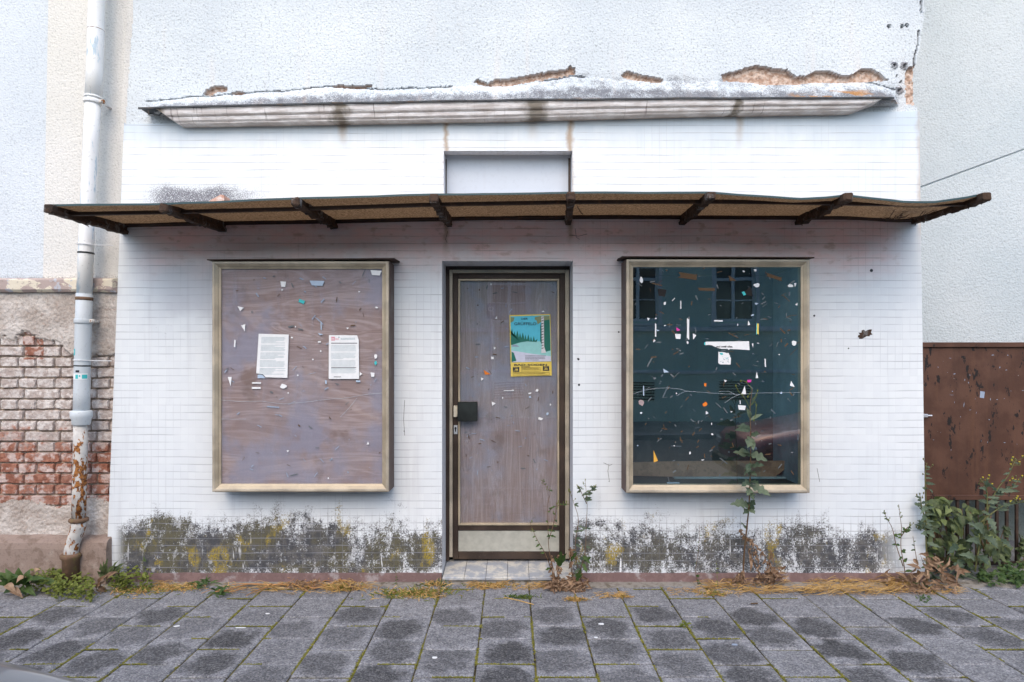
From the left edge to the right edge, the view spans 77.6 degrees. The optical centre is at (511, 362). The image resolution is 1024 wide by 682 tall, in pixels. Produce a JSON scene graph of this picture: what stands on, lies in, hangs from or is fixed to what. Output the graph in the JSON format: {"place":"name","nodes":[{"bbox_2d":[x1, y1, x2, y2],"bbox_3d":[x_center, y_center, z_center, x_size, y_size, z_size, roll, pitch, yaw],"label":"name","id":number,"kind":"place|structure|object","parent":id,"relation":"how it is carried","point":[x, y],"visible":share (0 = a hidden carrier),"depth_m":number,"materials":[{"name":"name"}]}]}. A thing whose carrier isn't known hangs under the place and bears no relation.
{"place":"outdoors","nodes":[
{"label":"outdoors","id":0,"kind":"place"},
{"bbox_2d":[0,584,1023,681],"bbox_3d":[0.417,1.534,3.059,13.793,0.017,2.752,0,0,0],"label":"pavement","id":1,"kind":"structure","parent":0,"point":[561,648],"depth_m":3.56,"materials":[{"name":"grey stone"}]},
{"bbox_2d":[0,567,58,597],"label":"dock plant","id":2,"kind":"object","parent":1,"relation":"on","point":[10,581],"visible":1,"depth_m":4.17,"materials":[{"name":"green plant"}]},
{"bbox_2d":[30,568,63,596],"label":"weed","id":3,"kind":"object","parent":1,"relation":"on","point":[47,589],"visible":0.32,"depth_m":4.23,"materials":[{"name":"green plant"}]},
{"bbox_2d":[0,0,132,583],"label":"corner building","id":4,"kind":"structure","parent":1,"relation":"on","point":[43,44],"depth_m":4.46,"materials":[{"name":"beige paint"}]},
{"bbox_2d":[59,0,112,586],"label":"downpipe","id":5,"kind":"object","parent":4,"relation":"attached to","point":[81,414],"visible":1,"depth_m":4.32,"materials":[{"name":"white metal"}]},
{"bbox_2d":[51,571,95,601],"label":"weed","id":6,"kind":"object","parent":1,"relation":"on","point":[79,589],"visible":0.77,"depth_m":4.13,"materials":[{"name":"green plant"}]},
{"bbox_2d":[82,558,123,591],"bbox_3d":[-2.743,1.425,4.271,0.255,0.204,0.160,0,0,0],"label":"leafy sprout","id":7,"kind":"object","parent":1,"relation":"on","point":[106,572],"visible":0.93,"depth_m":4.31,"materials":[{"name":"green plant"}]},
{"bbox_2d":[107,565,152,591],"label":"weed","id":8,"kind":"object","parent":1,"relation":"on","point":[119,581],"visible":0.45,"depth_m":4.29,"materials":[{"name":"green plant"}]},
{"bbox_2d":[84,582,194,598],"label":"grass tuft","id":9,"kind":"object","parent":1,"relation":"on","point":[139,590],"visible":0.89,"depth_m":4.24,"materials":[{"name":"yellow plant"}]},
{"bbox_2d":[154,581,208,591],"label":"grass tuft","id":10,"kind":"object","parent":1,"relation":"on","point":[174,585],"visible":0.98,"depth_m":4.29,"materials":[{"name":"yellow plant"}]},
{"bbox_2d":[187,575,230,597],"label":"weed","id":11,"kind":"object","parent":1,"relation":"on","point":[206,581],"visible":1,"depth_m":4.26,"materials":[{"name":"green plant"}]},
{"bbox_2d":[203,577,361,595],"bbox_3d":[-1.536,1.508,4.311,1.026,0.084,0.335,0,0,-11],"label":"straw","id":12,"kind":"object","parent":1,"relation":"on","point":[315,585],"visible":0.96,"depth_m":4.32,"materials":[{"name":"yellow plant"}]},
{"bbox_2d":[322,581,366,592],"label":"grass tuft","id":13,"kind":"object","parent":1,"relation":"on","point":[341,587],"visible":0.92,"depth_m":4.29,"materials":[{"name":"yellow plant"}]},
{"bbox_2d":[348,584,472,600],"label":"grass tuft","id":14,"kind":"object","parent":1,"relation":"on","point":[415,592],"visible":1,"depth_m":4.19,"materials":[{"name":"yellow plant"}]},
{"bbox_2d":[457,581,528,590],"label":"grass tuft","id":15,"kind":"object","parent":1,"relation":"on","point":[501,585],"visible":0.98,"depth_m":4.35,"materials":[{"name":"yellow plant"}]},
{"bbox_2d":[0,586,1023,681],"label":"joint moss","id":16,"kind":"object","parent":1,"relation":"on","point":[532,643],"visible":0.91,"depth_m":3.54,"materials":[{"name":"green plant"}]},
{"bbox_2d":[0,581,1023,593],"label":"dirt strip","id":17,"kind":"object","parent":1,"relation":"on","point":[970,584],"visible":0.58,"depth_m":4.38,"materials":[{"name":"brown soil"}]},
{"bbox_2d":[415,577,452,586],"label":"grass tuft","id":18,"kind":"object","parent":17,"relation":"on","point":[437,583],"visible":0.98,"depth_m":4.37,"materials":[{"name":"yellow plant"}]},
{"bbox_2d":[152,571,968,598],"bbox_3d":[0.306,1.505,4.343,5.624,0.112,0.474,0,0,0],"label":"dry straw","id":19,"kind":"object","parent":17,"relation":"on","point":[854,587],"visible":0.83,"depth_m":4.28,"materials":[{"name":"beige plant"}]},
{"bbox_2d":[695,525,700,583],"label":"thin weed","id":20,"kind":"object","parent":17,"relation":"on","point":[697,557],"visible":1,"depth_m":4.38,"materials":[{"name":"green plant"}]},
{"bbox_2d":[914,458,940,579],"bbox_3d":[2.846,1.088,4.361,0.167,0.856,0.104,0,0,0],"label":"thistle","id":21,"kind":"object","parent":17,"relation":"on","point":[924,524],"visible":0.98,"depth_m":4.38,"materials":[{"name":"green plant"}]},
{"bbox_2d":[947,455,1023,573],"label":"thistle","id":22,"kind":"object","parent":17,"relation":"on","point":[980,525],"visible":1,"depth_m":4.41,"materials":[{"name":"green plant"}]},
{"bbox_2d":[44,0,991,581],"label":"shop building","id":23,"kind":"structure","parent":1,"relation":"on","point":[576,170],"depth_m":4.44,"materials":[{"name":"white tile"}]},
{"bbox_2d":[210,195,229,200],"bbox_3d":[-1.792,-0.997,3.908,0.097,0.043,0.085,0,0,0],"label":"tile shard","id":24,"kind":"object","parent":23,"relation":"on","point":[221,198],"visible":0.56,"depth_m":3.87,"materials":[{"name":"ceramic"}]},
{"bbox_2d":[207,258,399,491],"bbox_3d":[-1.403,0.081,4.333,1.244,1.572,0.209,0,0,0],"label":"display window","id":25,"kind":"structure","parent":23,"relation":"in","point":[326,430],"depth_m":4.29,"materials":[{"name":"brown wood"}]},
{"bbox_2d":[256,334,288,377],"bbox_3d":[-1.607,-0.044,4.277,0.219,0.299,0.002,0,0,0],"label":"paper notice","id":26,"kind":"object","parent":25,"relation":"attached to","point":[272,357],"visible":1,"depth_m":4.28,"materials":[{"name":"white paper"}]},
{"bbox_2d":[329,335,358,378],"bbox_3d":[-1.128,-0.037,4.276,0.204,0.295,0.002,0,0,0],"label":"paper notice","id":27,"kind":"object","parent":25,"relation":"attached to","point":[343,356],"visible":1,"depth_m":4.28,"materials":[{"name":"white paper"}]},
{"bbox_2d":[310,281,323,285],"bbox_3d":[-1.309,-0.532,4.278,0.100,0.035,0.001,0,0,0],"label":"paper scrap","id":28,"kind":"object","parent":23,"relation":"attached to","point":[317,283],"visible":1,"depth_m":4.28,"materials":[{"name":"white paper"}]},
{"bbox_2d":[371,270,380,274],"bbox_3d":[-0.912,-0.603,4.278,0.075,0.037,0.001,0,0,0],"label":"paper scrap","id":29,"kind":"object","parent":23,"relation":"attached to","point":[374,272],"visible":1,"depth_m":4.28,"materials":[{"name":"white paper"}]},
{"bbox_2d":[446,266,569,560],"bbox_3d":[-0.020,0.374,4.692,0.956,2.169,0.135,0,0,0],"label":"shop door","id":30,"kind":"structure","parent":23,"relation":"in","point":[498,456],"depth_m":4.71,"materials":[{"name":"wood"}]},
{"bbox_2d":[509,314,551,375],"bbox_3d":[0.138,-0.127,4.698,0.313,0.460,0.006,0,0,0],"label":"event poster","id":31,"kind":"object","parent":30,"relation":"attached to","point":[530,345],"visible":1,"depth_m":4.70,"materials":[{"name":"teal paper"}]},
{"bbox_2d":[658,288,665,296],"bbox_3d":[1.008,-0.470,4.278,0.060,0.057,0.001,0,0,0],"label":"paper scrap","id":32,"kind":"object","parent":23,"relation":"attached to","point":[661,292],"visible":1,"depth_m":4.28,"materials":[{"name":"brown paper"}]},
{"bbox_2d":[687,319,688,338],"bbox_3d":[1.182,-0.225,4.278,0.018,0.145,0.001,0,0,0],"label":"paper scrap","id":33,"kind":"object","parent":23,"relation":"attached to","point":[688,328],"visible":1,"depth_m":4.28,"materials":[{"name":"white paper"}]},
{"bbox_2d":[698,288,714,290],"bbox_3d":[1.306,-0.491,4.278,0.123,0.022,0.001,0,0,0],"label":"tape scrap","id":34,"kind":"object","parent":23,"relation":"attached to","point":[707,289],"visible":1,"depth_m":4.28,"materials":[{"name":"brown paper"}]},
{"bbox_2d":[633,461,783,476],"bbox_3d":[1.400,0.764,4.564,1.244,0.120,0.028,0,0,0],"label":"wooden board","id":35,"kind":"object","parent":23,"relation":"on","point":[707,468],"visible":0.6,"depth_m":4.55,"materials":[{"name":"wood"}]},
{"bbox_2d":[617,256,813,492],"bbox_3d":[1.368,0.078,4.489,1.277,1.592,0.522,0,0,0],"label":"display window","id":36,"kind":"structure","parent":23,"relation":"in","point":[667,419],"depth_m":4.75,"materials":[{"name":"glass"}]},
{"bbox_2d":[678,272,696,279],"bbox_3d":[1.178,-0.581,4.278,0.131,0.055,0.001,0,0,0],"label":"tape scrap","id":37,"kind":"object","parent":36,"relation":"attached to","point":[689,276],"visible":1,"depth_m":4.28,"materials":[{"name":"brown paper"}]},
{"bbox_2d":[718,352,730,364],"bbox_3d":[1.427,-0.030,4.277,0.085,0.088,0.002,0,0,0],"label":"torn sticker","id":38,"kind":"object","parent":23,"relation":"attached to","point":[724,358],"visible":1,"depth_m":4.28,"materials":[{"name":"white paper"}]},
{"bbox_2d":[704,341,749,349],"bbox_3d":[1.442,-0.113,4.277,0.304,0.060,0.002,0,0,0],"label":"torn banner","id":39,"kind":"object","parent":23,"relation":"attached to","point":[740,345],"visible":1,"depth_m":4.28,"materials":[{"name":"white paper"}]},
{"bbox_2d":[738,405,745,409],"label":"paper scrap","id":40,"kind":"object","parent":23,"relation":"attached to","point":[741,407],"visible":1,"depth_m":4.28,"materials":[{"name":"white paper"}]},
{"bbox_2d":[742,287,752,295],"bbox_3d":[1.580,-0.478,4.278,0.077,0.067,0.001,0,0,0],"label":"paper scrap","id":41,"kind":"object","parent":23,"relation":"attached to","point":[748,291],"visible":1,"depth_m":4.28,"materials":[{"name":"paper"}]},
{"bbox_2d":[756,323,758,334],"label":"paper scrap","id":42,"kind":"object","parent":23,"relation":"attached to","point":[757,328],"visible":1,"depth_m":4.28,"materials":[{"name":"yellow paper"}]},
{"bbox_2d":[767,273,781,280],"bbox_3d":[1.758,-0.575,4.278,0.117,0.058,0.001,0,0,0],"label":"tape scrap","id":43,"kind":"object","parent":23,"relation":"attached to","point":[773,276],"visible":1,"depth_m":4.28,"materials":[{"name":"brown paper"}]},
{"bbox_2d":[503,592,541,599],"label":"grass tuft","id":44,"kind":"object","parent":1,"relation":"on","point":[522,597],"visible":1,"depth_m":4.14,"materials":[{"name":"green plant"}]},
{"bbox_2d":[529,480,567,575],"bbox_3d":[0.254,1.161,4.331,0.274,0.742,0.044,0,0,0],"label":"sow thistle","id":45,"kind":"object","parent":1,"relation":"on","point":[550,530],"visible":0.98,"depth_m":4.33,"materials":[{"name":"green plant"}]},
{"bbox_2d":[540,547,591,593],"bbox_3d":[0.367,1.433,4.296,0.352,0.364,0.204,0,0,0],"label":"withered clump","id":46,"kind":"object","parent":1,"relation":"on","point":[572,584],"visible":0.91,"depth_m":4.28,"materials":[{"name":"brown plant"}]},
{"bbox_2d":[562,596,590,601],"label":"grass tuft","id":47,"kind":"object","parent":1,"relation":"on","point":[573,598],"visible":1,"depth_m":4.09,"materials":[{"name":"yellow plant"}]},
{"bbox_2d":[568,479,596,576],"bbox_3d":[0.479,1.168,4.330,0.201,0.759,0.062,0,0,0],"label":"sow thistle","id":48,"kind":"object","parent":1,"relation":"on","point":[587,498],"visible":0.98,"depth_m":4.33,"materials":[{"name":"green plant"}]},
{"bbox_2d":[607,592,633,597],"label":"grass tuft","id":49,"kind":"object","parent":1,"relation":"on","point":[620,595],"visible":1,"depth_m":4.16,"materials":[{"name":"yellow plant"}]},
{"bbox_2d":[678,620,692,627],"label":"weed","id":50,"kind":"object","parent":1,"relation":"on","point":[682,624],"visible":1,"depth_m":3.70,"materials":[{"name":"green plant"}]},
{"bbox_2d":[694,589,732,597],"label":"grass tuft","id":51,"kind":"object","parent":1,"relation":"on","point":[711,593],"visible":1,"depth_m":4.20,"materials":[{"name":"yellow plant"}]},
{"bbox_2d":[730,380,770,582],"bbox_3d":[1.521,0.813,4.207,0.248,1.402,0.296,0,0,-19],"label":"wild lettuce","id":52,"kind":"object","parent":1,"relation":"on","point":[743,452],"visible":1,"depth_m":4.14,"materials":[{"name":"green plant"}]},
{"bbox_2d":[724,529,788,590],"bbox_3d":[1.663,1.337,4.321,0.428,0.416,0.168,0,0,0],"label":"withered weed","id":53,"kind":"object","parent":1,"relation":"on","point":[771,575],"visible":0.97,"depth_m":4.33,"materials":[{"name":"brown plant"}]},
{"bbox_2d":[879,505,917,585],"bbox_3d":[2.630,1.260,4.336,0.257,0.596,0.147,0,0,14],"label":"sow thistle","id":54,"kind":"object","parent":1,"relation":"on","point":[902,575],"visible":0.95,"depth_m":4.35,"materials":[{"name":"brown plant"}]},
{"bbox_2d":[915,594,930,602],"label":"weed","id":55,"kind":"object","parent":1,"relation":"on","point":[923,597],"visible":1,"depth_m":4.11,"materials":[{"name":"green plant"}]},
{"bbox_2d":[892,539,970,593],"bbox_3d":[2.825,1.391,4.266,0.577,0.431,0.251,0,0,0],"label":"curled weed","id":56,"kind":"object","parent":1,"relation":"on","point":[935,562],"visible":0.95,"depth_m":4.27,"materials":[{"name":"brown plant"}]},
{"bbox_2d":[925,540,1023,580],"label":"passage ground","id":57,"kind":"structure","parent":0,"point":[1011,542],"depth_m":4.67,"materials":[{"name":"brown soil"}]},
{"bbox_2d":[930,565,977,579],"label":"weed","id":58,"kind":"object","parent":57,"relation":"on","point":[969,575],"visible":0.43,"depth_m":4.48,"materials":[{"name":"plant"}]},
{"bbox_2d":[912,0,1023,539],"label":"building","id":59,"kind":"structure","parent":57,"relation":"on","point":[968,84],"depth_m":5.45,"materials":[{"name":"grey paint"}]},
{"bbox_2d":[925,496,1013,571],"bbox_3d":[3.274,1.257,4.591,0.878,0.627,0.380,0,0,0],"label":"ivy bush","id":60,"kind":"object","parent":57,"relation":"on","point":[941,509],"visible":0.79,"depth_m":4.52,"materials":[{"name":"green plant"}]},
{"bbox_2d":[923,342,1023,564],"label":"rusty gate","id":61,"kind":"structure","parent":57,"relation":"on","point":[973,399],"depth_m":4.79,"materials":[{"name":"brown metal"}]},
{"bbox_2d":[976,561,1023,587],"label":"weed","id":62,"kind":"object","parent":57,"relation":"on","point":[1017,577],"visible":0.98,"depth_m":4.43,"materials":[{"name":"green plant"}]},
{"bbox_2d":[997,525,1023,568],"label":"ivy trail","id":63,"kind":"object","parent":57,"relation":"on","point":[1006,532],"visible":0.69,"depth_m":4.72,"materials":[{"name":"green plant"}]},
{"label":"road","id":64,"kind":"structure","parent":0,"visible":0},
{"bbox_2d":[0,661,82,681],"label":"parked car","id":65,"kind":"object","parent":64,"relation":"on","point":[10,672],"visible":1,"depth_m":1.43,"materials":[{"name":"grey paint"}]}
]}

